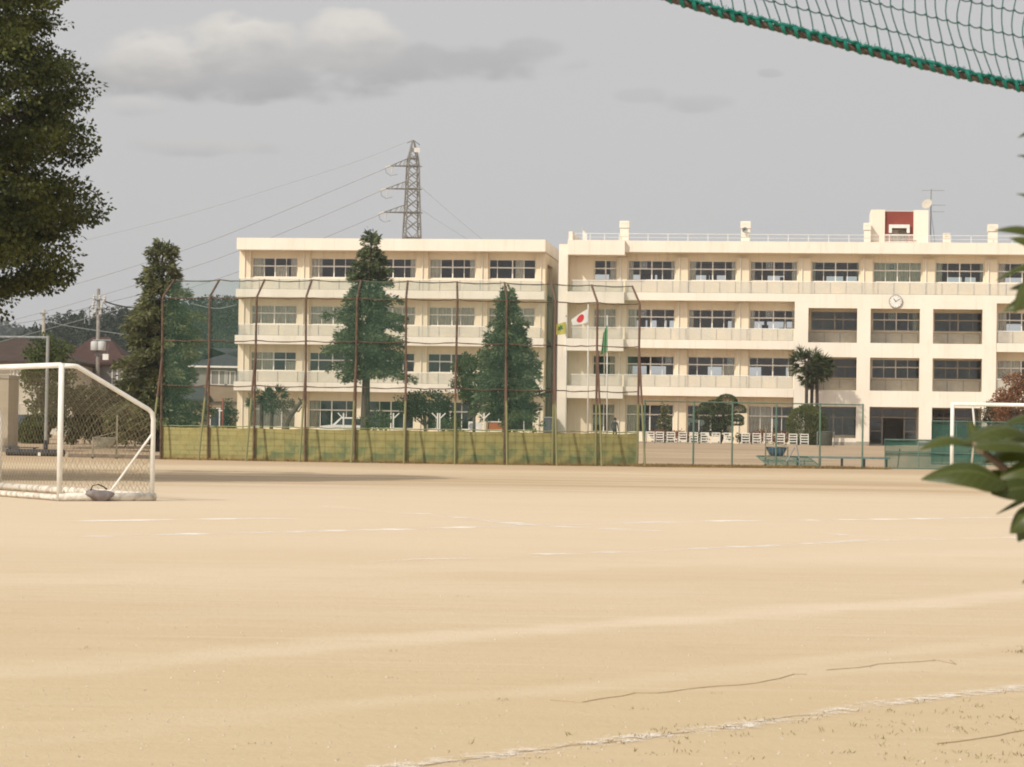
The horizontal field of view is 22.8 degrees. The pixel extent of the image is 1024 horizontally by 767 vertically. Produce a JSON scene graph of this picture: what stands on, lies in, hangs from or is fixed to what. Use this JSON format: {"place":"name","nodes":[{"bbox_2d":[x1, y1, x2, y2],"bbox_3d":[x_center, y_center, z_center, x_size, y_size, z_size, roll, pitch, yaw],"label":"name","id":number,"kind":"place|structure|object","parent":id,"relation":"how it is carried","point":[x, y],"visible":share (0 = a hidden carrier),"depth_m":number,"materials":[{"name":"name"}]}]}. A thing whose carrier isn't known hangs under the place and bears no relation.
{"place":"outdoors","nodes":[
{"label":"outdoors","id":0,"kind":"place"},
{"bbox_2d":[6,449,64,456],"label":"rolled mat","id":1,"kind":"object","parent":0,"point":[29,452],"visible":0.84,"depth_m":107.88,"materials":[{"name":"rubber"}]},
{"bbox_2d":[55,324,792,426],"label":"hill","id":2,"kind":"structure","parent":0,"point":[701,422],"depth_m":462.48,"materials":[{"name":"plant"}]},
{"bbox_2d":[0,294,238,384],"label":"wood","id":3,"kind":"object","parent":2,"relation":"on","point":[226,318],"visible":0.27,"depth_m":477.51,"materials":[{"name":"green plant"}]},
{"bbox_2d":[0,435,1023,766],"bbox_3d":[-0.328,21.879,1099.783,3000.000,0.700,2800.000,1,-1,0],"label":"ground","id":4,"kind":"structure","parent":0,"point":[914,599],"depth_m":18.56,"materials":[{"name":"sand"}]},
{"bbox_2d":[0,375,19,451],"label":"storage shed","id":5,"kind":"structure","parent":4,"relation":"on","point":[12,424],"depth_m":119.33,"materials":[{"name":"beige paint"}]},
{"bbox_2d":[0,336,49,448],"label":"net frame","id":6,"kind":"object","parent":4,"relation":"on","point":[45,444],"visible":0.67,"depth_m":114.96,"materials":[{"name":"white paint"}]},
{"bbox_2d":[18,418,51,443],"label":"bush","id":7,"kind":"object","parent":4,"relation":"on","point":[22,426],"visible":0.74,"depth_m":139.41,"materials":[{"name":"green plant"}]},
{"bbox_2d":[18,331,80,444],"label":"broadleaf tree","id":8,"kind":"object","parent":4,"relation":"on","point":[36,356],"visible":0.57,"depth_m":137.57,"materials":[{"name":"green plant"}]},
{"bbox_2d":[0,338,100,435],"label":"house","id":9,"kind":"structure","parent":4,"relation":"on","point":[11,352],"depth_m":168.97,"materials":[{"name":"paint"}]},
{"bbox_2d":[0,0,116,323],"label":"broadleaf tree","id":10,"kind":"object","parent":4,"relation":"on","point":[32,216],"visible":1,"depth_m":61.19,"materials":[{"name":"green plant"}]},
{"bbox_2d":[0,362,156,500],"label":"football goal","id":11,"kind":"object","parent":4,"relation":"on","point":[68,493],"visible":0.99,"depth_m":45.65,"materials":[{"name":"white paint"}]},
{"bbox_2d":[48,382,109,444],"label":"bush","id":12,"kind":"object","parent":4,"relation":"on","point":[79,421],"visible":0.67,"depth_m":129.46,"materials":[{"name":"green plant"}]},
{"bbox_2d":[84,289,110,389],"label":"utility pole","id":13,"kind":"object","parent":4,"relation":"on","point":[98,345],"visible":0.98,"depth_m":171.91,"materials":[{"name":"concrete"}]},
{"bbox_2d":[85,484,114,500],"bbox_3d":[-7.285,1.936,44.961,0.539,0.325,0.231,1,-1,-30],"label":"sandbag","id":14,"kind":"object","parent":4,"relation":"on","point":[99,495],"visible":0.99,"depth_m":44.88,"materials":[{"name":"fabric"}]},
{"bbox_2d":[68,337,136,411],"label":"house","id":15,"kind":"structure","parent":4,"relation":"on","point":[86,352],"depth_m":176.67,"materials":[{"name":"brown"}]},
{"bbox_2d":[80,382,126,445],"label":"bush","id":16,"kind":"object","parent":4,"relation":"on","point":[108,401],"visible":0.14,"depth_m":133.69,"materials":[{"name":"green plant"}]},
{"bbox_2d":[91,415,117,458],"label":"ball cart","id":17,"kind":"object","parent":4,"relation":"on","point":[108,441],"visible":0.8,"depth_m":102.70,"materials":[{"name":"metal"}]},
{"bbox_2d":[68,453,159,458],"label":"kerb","id":18,"kind":"structure","parent":4,"relation":"on","point":[113,456],"depth_m":105.06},
{"bbox_2d":[99,237,216,451],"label":"conifer tree","id":19,"kind":"object","parent":4,"relation":"on","point":[142,333],"visible":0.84,"depth_m":124.37,"materials":[{"name":"green plant"}]},
{"bbox_2d":[68,518,295,521],"bbox_3d":[-4.724,1.958,36.607,3.866,0.001,0.731,2,-1,-41],"label":"chalk line","id":20,"kind":"object","parent":4,"relation":"on","point":[168,519],"visible":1,"depth_m":36.45,"materials":[{"name":"white"}]},
{"bbox_2d":[171,386,213,426],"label":"house","id":21,"kind":"structure","parent":4,"relation":"on","point":[199,395],"depth_m":174.25,"materials":[{"name":"beige"}]},
{"bbox_2d":[187,348,237,427],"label":"house","id":22,"kind":"structure","parent":4,"relation":"on","point":[223,366],"depth_m":216.03,"materials":[{"name":"grey"}]},
{"bbox_2d":[210,408,227,426],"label":"window","id":23,"kind":"structure","parent":22,"relation":"in","point":[214,422],"depth_m":215.98,"materials":[{"name":"glass"}]},
{"bbox_2d":[218,398,239,427],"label":"bush","id":24,"kind":"object","parent":4,"relation":"on","point":[229,420],"visible":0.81,"depth_m":175.87,"materials":[{"name":"green plant"}]},
{"bbox_2d":[244,385,278,427],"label":"palm tree","id":25,"kind":"object","parent":4,"relation":"on","point":[262,408],"visible":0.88,"depth_m":164.80,"materials":[{"name":"green plant"}]},
{"bbox_2d":[253,383,289,428],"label":"palm tree","id":26,"kind":"object","parent":4,"relation":"on","point":[281,390],"visible":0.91,"depth_m":164.86,"materials":[{"name":"green plant"}]},
{"bbox_2d":[266,395,307,428],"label":"pruned tree","id":27,"kind":"object","parent":4,"relation":"on","point":[288,416],"visible":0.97,"depth_m":162.89,"materials":[{"name":"grey plant"}]},
{"bbox_2d":[318,417,359,429],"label":"parked car","id":28,"kind":"object","parent":4,"relation":"on","point":[347,422],"visible":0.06,"depth_m":175.26,"materials":[{"name":"white paint"}]},
{"bbox_2d":[319,226,417,429],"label":"conifer tree","id":29,"kind":"object","parent":4,"relation":"on","point":[372,367],"visible":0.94,"depth_m":159.44,"materials":[{"name":"green plant"}]},
{"bbox_2d":[356,407,392,430],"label":"bush","id":30,"kind":"object","parent":4,"relation":"on","point":[383,421],"visible":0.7,"depth_m":155.69,"materials":[{"name":"green plant"}]},
{"bbox_2d":[233,238,558,432],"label":"school building","id":31,"kind":"structure","parent":4,"relation":"on","point":[519,261],"depth_m":194.31,"materials":[{"name":"beige paint"}]},
{"bbox_2d":[250,399,294,426],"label":"window","id":32,"kind":"structure","parent":31,"relation":"in","point":[277,420],"depth_m":195.75,"materials":[{"name":"beige"}]},
{"bbox_2d":[251,352,295,370],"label":"window","id":33,"kind":"structure","parent":31,"relation":"in","point":[265,360],"depth_m":195.84,"materials":[{"name":"beige"}]},
{"bbox_2d":[252,305,296,323],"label":"window","id":34,"kind":"structure","parent":31,"relation":"in","point":[267,314],"depth_m":195.84,"materials":[{"name":"beige"}]},
{"bbox_2d":[252,258,297,276],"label":"window","id":35,"kind":"structure","parent":31,"relation":"in","point":[258,270],"depth_m":195.89,"materials":[{"name":"beige"}]},
{"bbox_2d":[309,400,352,426],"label":"window","id":36,"kind":"structure","parent":31,"relation":"in","point":[314,409],"depth_m":195.32,"materials":[{"name":"beige"}]},
{"bbox_2d":[310,306,353,324],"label":"window","id":37,"kind":"structure","parent":31,"relation":"in","point":[316,311],"depth_m":195.46,"materials":[{"name":"beige"}]},
{"bbox_2d":[311,258,356,277],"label":"window","id":38,"kind":"structure","parent":31,"relation":"in","point":[317,266],"depth_m":195.55,"materials":[{"name":"beige"}]},
{"bbox_2d":[372,307,414,324],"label":"window","id":39,"kind":"structure","parent":31,"relation":"in","point":[401,310],"depth_m":194.70,"materials":[{"name":"beige"}]},
{"bbox_2d":[381,259,415,277],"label":"window","id":40,"kind":"structure","parent":31,"relation":"in","point":[413,261],"depth_m":194.74,"materials":[{"name":"beige"}]},
{"bbox_2d":[429,307,474,325],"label":"window","id":41,"kind":"structure","parent":31,"relation":"in","point":[438,316],"depth_m":194.32,"materials":[{"name":"beige"}]},
{"bbox_2d":[430,259,475,278],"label":"window","id":42,"kind":"structure","parent":31,"relation":"in","point":[436,267],"depth_m":194.36,"materials":[{"name":"beige"}]},
{"bbox_2d":[489,308,534,326],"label":"window","id":43,"kind":"structure","parent":31,"relation":"in","point":[529,313],"depth_m":193.65,"materials":[{"name":"beige"}]},
{"bbox_2d":[489,260,535,278],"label":"window","id":44,"kind":"structure","parent":31,"relation":"in","point":[520,265],"depth_m":193.80,"materials":[{"name":"beige"}]},
{"bbox_2d":[149,279,645,466],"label":"backstop fence","id":45,"kind":"object","parent":4,"relation":"on","point":[404,444],"visible":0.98,"depth_m":102.43,"materials":[{"name":"metal"}]},
{"bbox_2d":[378,140,421,238],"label":"transmission pylon","id":46,"kind":"object","parent":4,"relation":"on","point":[415,150],"visible":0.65,"depth_m":349.93,"materials":[{"name":"metal"}]},
{"bbox_2d":[3,169,383,302],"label":"power line","id":47,"kind":"object","parent":46,"relation":"attached to","point":[216,238],"visible":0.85,"depth_m":349.42,"materials":[{"name":"grey metal"}]},
{"bbox_2d":[393,389,453,430],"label":"broadleaf tree","id":48,"kind":"object","parent":4,"relation":"on","point":[415,410],"visible":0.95,"depth_m":159.52,"materials":[{"name":"green plant"}]},
{"bbox_2d":[432,416,464,430],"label":"bush","id":49,"kind":"object","parent":4,"relation":"on","point":[450,424],"visible":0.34,"depth_m":151.77,"materials":[{"name":"green plant"}]},
{"bbox_2d":[448,349,492,431],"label":"broadleaf tree","id":50,"kind":"object","parent":4,"relation":"on","point":[468,363],"visible":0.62,"depth_m":162.52,"materials":[{"name":"green plant"}]},
{"bbox_2d":[467,284,547,431],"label":"conifer tree","id":51,"kind":"object","parent":4,"relation":"on","point":[519,368],"visible":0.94,"depth_m":157.43,"materials":[{"name":"green plant"}]},
{"bbox_2d":[0,557,1017,766],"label":"pebbles","id":52,"kind":"object","parent":4,"relation":"on","point":[396,746],"visible":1,"depth_m":11.79,"materials":[{"name":"stone"}]},
{"bbox_2d":[498,408,546,432],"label":"bush","id":53,"kind":"object","parent":4,"relation":"on","point":[511,417],"visible":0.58,"depth_m":155.66,"materials":[{"name":"green plant"}]},
{"bbox_2d":[156,455,897,469],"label":"grass strip","id":54,"kind":"object","parent":4,"relation":"on","point":[732,466],"depth_m":102.97,"materials":[{"name":"plant"}]},
{"bbox_2d":[83,516,1012,536],"bbox_3d":[1.629,2.072,37.477,19.296,0.001,1.350,2,-2,-43],"label":"chalk line","id":55,"kind":"object","parent":4,"relation":"on","point":[521,525],"visible":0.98,"depth_m":35.18,"materials":[{"name":"white"}]},
{"bbox_2d":[80,595,1023,764],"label":"grass tufts","id":56,"kind":"object","parent":4,"relation":"on","point":[1020,650],"visible":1,"depth_m":11.45,"materials":[{"name":"plant"}]},
{"bbox_2d":[415,731,694,766],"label":"rope","id":57,"kind":"object","parent":4,"relation":"on","point":[555,748],"visible":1,"depth_m":10.79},
{"bbox_2d":[565,315,566,432],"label":"flagpole","id":58,"kind":"object","parent":4,"relation":"on","point":[566,382],"visible":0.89,"depth_m":182.00,"materials":[{"name":"metal"}]},
{"bbox_2d":[587,303,588,432],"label":"flagpole","id":59,"kind":"object","parent":4,"relation":"on","point":[588,374],"visible":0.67,"depth_m":181.01,"materials":[{"name":"metal"}]},
{"bbox_2d":[571,309,587,324],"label":"flag","id":60,"kind":"object","parent":59,"relation":"attached to","point":[581,318],"visible":1,"depth_m":180.97,"materials":[{"name":"white fabric"}]},
{"bbox_2d":[606,314,607,433],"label":"flagpole","id":61,"kind":"object","parent":4,"relation":"on","point":[607,382],"visible":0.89,"depth_m":180.00,"materials":[{"name":"metal"}]},
{"bbox_2d":[652,402,671,442],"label":"slim conifer","id":62,"kind":"object","parent":4,"relation":"on","point":[664,411],"visible":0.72,"depth_m":183.85,"materials":[{"name":"green plant"}]},
{"bbox_2d":[550,674,793,701],"bbox_3d":[0.969,1.603,13.424,0.178,0.004,2.155,0,-1,42],"label":"rope","id":63,"kind":"object","parent":4,"relation":"on","point":[671,691],"visible":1,"depth_m":13.19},
{"bbox_2d":[367,683,1023,766],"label":"chalk line","id":64,"kind":"object","parent":4,"relation":"on","point":[777,720],"visible":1,"depth_m":11.58,"materials":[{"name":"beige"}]},
{"bbox_2d":[692,393,746,443],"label":"bush","id":65,"kind":"object","parent":4,"relation":"on","point":[721,422],"depth_m":183.65,"materials":[{"name":"green plant"}]},
{"bbox_2d":[643,400,863,466],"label":"chain link fence","id":66,"kind":"object","parent":4,"relation":"on","point":[776,403],"visible":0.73,"depth_m":105.17,"materials":[{"name":"metal"}]},
{"bbox_2d":[526,537,1016,554],"bbox_3d":[3.500,1.983,31.401,0.898,0.001,9.717,0,-1,43],"label":"chalk line","id":67,"kind":"object","parent":4,"relation":"on","point":[754,546],"visible":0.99,"depth_m":30.59,"materials":[{"name":"white"}]},
{"bbox_2d":[764,426,787,464],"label":"ball cart","id":68,"kind":"object","parent":4,"relation":"on","point":[781,450],"visible":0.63,"depth_m":110.67,"materials":[{"name":"metal"}]},
{"bbox_2d":[756,445,818,466],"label":"practice screen","id":69,"kind":"object","parent":4,"relation":"on","point":[790,460],"visible":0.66,"depth_m":109.78,"materials":[{"name":"teal paint"}]},
{"bbox_2d":[557,210,1023,446],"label":"school building","id":70,"kind":"structure","parent":4,"relation":"on","point":[935,344],"depth_m":190.99,"materials":[{"name":"beige paint"}]},
{"bbox_2d":[592,404,614,431],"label":"window","id":71,"kind":"structure","parent":70,"relation":"in","point":[611,413],"depth_m":192.80,"materials":[{"name":"beige"}]},
{"bbox_2d":[594,309,615,326],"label":"window","id":72,"kind":"structure","parent":70,"relation":"in","point":[602,320],"depth_m":192.99,"materials":[{"name":"beige"}]},
{"bbox_2d":[594,260,616,279],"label":"window","id":73,"kind":"structure","parent":70,"relation":"in","point":[613,263],"depth_m":192.99,"materials":[{"name":"beige"}]},
{"bbox_2d":[626,404,672,432],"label":"window","id":74,"kind":"structure","parent":70,"relation":"in","point":[631,409],"depth_m":192.57,"materials":[{"name":"beige"}]},
{"bbox_2d":[627,356,673,374],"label":"window","id":75,"kind":"structure","parent":70,"relation":"in","point":[668,358],"depth_m":192.38,"materials":[{"name":"beige"}]},
{"bbox_2d":[628,309,674,326],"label":"window","id":76,"kind":"structure","parent":70,"relation":"in","point":[632,313],"depth_m":192.66,"materials":[{"name":"beige"}]},
{"bbox_2d":[628,261,674,279],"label":"window","id":77,"kind":"structure","parent":70,"relation":"in","point":[643,265],"depth_m":192.57,"materials":[{"name":"beige"}]},
{"bbox_2d":[688,357,734,375],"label":"window","id":78,"kind":"structure","parent":70,"relation":"in","point":[729,368],"depth_m":191.87,"materials":[{"name":"beige"}]},
{"bbox_2d":[688,309,735,327],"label":"window","id":79,"kind":"structure","parent":70,"relation":"in","point":[691,312],"depth_m":191.96,"materials":[{"name":"beige"}]},
{"bbox_2d":[689,261,735,280],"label":"window","id":80,"kind":"structure","parent":70,"relation":"in","point":[692,264],"depth_m":192.05,"materials":[{"name":"beige"}]},
{"bbox_2d":[748,406,787,433],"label":"window","id":81,"kind":"structure","parent":70,"relation":"in","point":[759,417],"depth_m":191.49,"materials":[{"name":"beige"}]},
{"bbox_2d":[750,310,794,328],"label":"window","id":82,"kind":"structure","parent":70,"relation":"in","point":[752,312],"depth_m":191.49,"materials":[{"name":"beige"}]},
{"bbox_2d":[750,261,797,280],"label":"window","id":83,"kind":"structure","parent":70,"relation":"in","point":[794,269],"depth_m":191.54,"materials":[{"name":"beige"}]},
{"bbox_2d":[812,262,858,281],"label":"window","id":84,"kind":"structure","parent":70,"relation":"in","point":[813,263],"depth_m":190.98,"materials":[{"name":"beige"}]},
{"bbox_2d":[869,408,916,444],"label":"entrance door","id":85,"kind":"structure","parent":70,"relation":"in","point":[882,416],"depth_m":191.44,"materials":[{"name":"beige"}]},
{"bbox_2d":[872,312,919,330],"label":"window","id":86,"kind":"structure","parent":70,"relation":"in","point":[916,315],"depth_m":191.58,"materials":[{"name":"beige"}]},
{"bbox_2d":[873,262,920,281],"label":"window","id":87,"kind":"structure","parent":70,"relation":"in","point":[883,271],"depth_m":190.56,"materials":[{"name":"beige"}]},
{"bbox_2d":[922,189,944,241],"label":"antenna mast","id":88,"kind":"object","parent":70,"relation":"on","point":[926,203],"visible":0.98,"depth_m":191.71,"materials":[{"name":"grey metal"}]},
{"bbox_2d":[934,360,981,379],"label":"window","id":89,"kind":"structure","parent":70,"relation":"in","point":[945,367],"depth_m":191.02,"materials":[{"name":"beige"}]},
{"bbox_2d":[934,313,981,331],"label":"window","id":90,"kind":"structure","parent":70,"relation":"in","point":[957,320],"depth_m":191.07,"materials":[{"name":"beige"}]},
{"bbox_2d":[936,263,983,282],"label":"window","id":91,"kind":"structure","parent":70,"relation":"in","point":[939,270],"depth_m":189.95,"materials":[{"name":"beige"}]},
{"bbox_2d":[997,360,1023,378],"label":"window","id":92,"kind":"structure","parent":70,"relation":"in","point":[1005,366],"depth_m":189.49,"materials":[{"name":"beige"}]},
{"bbox_2d":[997,312,1023,330],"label":"window","id":93,"kind":"structure","parent":70,"relation":"in","point":[1002,316],"depth_m":189.63,"materials":[{"name":"beige"}]},
{"bbox_2d":[998,263,1023,282],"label":"window","id":94,"kind":"structure","parent":70,"relation":"in","point":[1001,266],"depth_m":189.63,"materials":[{"name":"beige"}]},
{"bbox_2d":[785,404,827,444],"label":"dome bush","id":95,"kind":"object","parent":4,"relation":"on","point":[803,410],"visible":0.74,"depth_m":183.25,"materials":[{"name":"green plant"}]},
{"bbox_2d":[788,342,827,429],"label":"palm tree","id":96,"kind":"object","parent":4,"relation":"on","point":[801,352],"visible":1,"depth_m":186.52,"materials":[{"name":"green plant"}]},
{"bbox_2d":[794,364,826,442],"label":"palm tree","id":97,"kind":"object","parent":4,"relation":"on","point":[812,383],"visible":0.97,"depth_m":186.91,"materials":[{"name":"green plant"}]},
{"bbox_2d":[796,348,836,427],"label":"palm tree","id":98,"kind":"object","parent":4,"relation":"on","point":[828,369],"visible":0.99,"depth_m":186.81,"materials":[{"name":"green plant"}]},
{"bbox_2d":[809,456,883,466],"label":"bench","id":99,"kind":"object","parent":4,"relation":"on","point":[837,457],"visible":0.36,"depth_m":111.80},
{"bbox_2d":[884,439,985,468],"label":"practice screen","id":100,"kind":"object","parent":4,"relation":"on","point":[933,458],"visible":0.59,"depth_m":109.08,"materials":[{"name":"fabric"}]},
{"bbox_2d":[919,133,1023,582],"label":"camellia shrub","id":101,"kind":"object","parent":4,"relation":"on","point":[1004,481],"visible":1,"depth_m":2.83,"materials":[{"name":"green plant"}]},
{"bbox_2d":[931,420,1023,465],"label":"practice screen","id":102,"kind":"object","parent":4,"relation":"on","point":[960,430],"visible":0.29,"depth_m":122.08,"materials":[{"name":"teal paint"}]},
{"bbox_2d":[950,402,1023,463],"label":"football goal","id":103,"kind":"object","parent":4,"relation":"on","point":[972,404],"visible":0.5,"depth_m":77.90,"materials":[{"name":"white paint"}]},
{"bbox_2d":[976,399,1014,426],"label":"shrub","id":104,"kind":"object","parent":4,"relation":"on","point":[986,417],"visible":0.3,"depth_m":154.87,"materials":[{"name":"grey plant"}]},
{"bbox_2d":[988,372,1023,424],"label":"maple tree","id":105,"kind":"object","parent":4,"relation":"on","point":[1010,393],"visible":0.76,"depth_m":149.64,"materials":[{"name":"red plant"}]},
{"bbox_2d":[0,0,1023,375],"label":"sky","id":106,"kind":"structure","parent":0,"point":[547,120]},
{"bbox_2d":[817,431,834,446],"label":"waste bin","id":107,"kind":"object","parent":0,"point":[826,438],"visible":0.78,"depth_m":167.58,"materials":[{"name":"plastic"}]},
{"bbox_2d":[665,0,1023,92],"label":"hanging net","id":108,"kind":"object","parent":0,"point":[857,46],"visible":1,"depth_m":6.88,"materials":[{"name":"fabric"}]},
{"bbox_3d":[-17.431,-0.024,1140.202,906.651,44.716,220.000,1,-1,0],"label":"hill","id":109,"kind":"structure","parent":0,"visible":0},
{"bbox_2d":[0,314,117,339],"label":"wood","id":110,"kind":"object","parent":109,"relation":"on","point":[7,330],"visible":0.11,"depth_m":1175.82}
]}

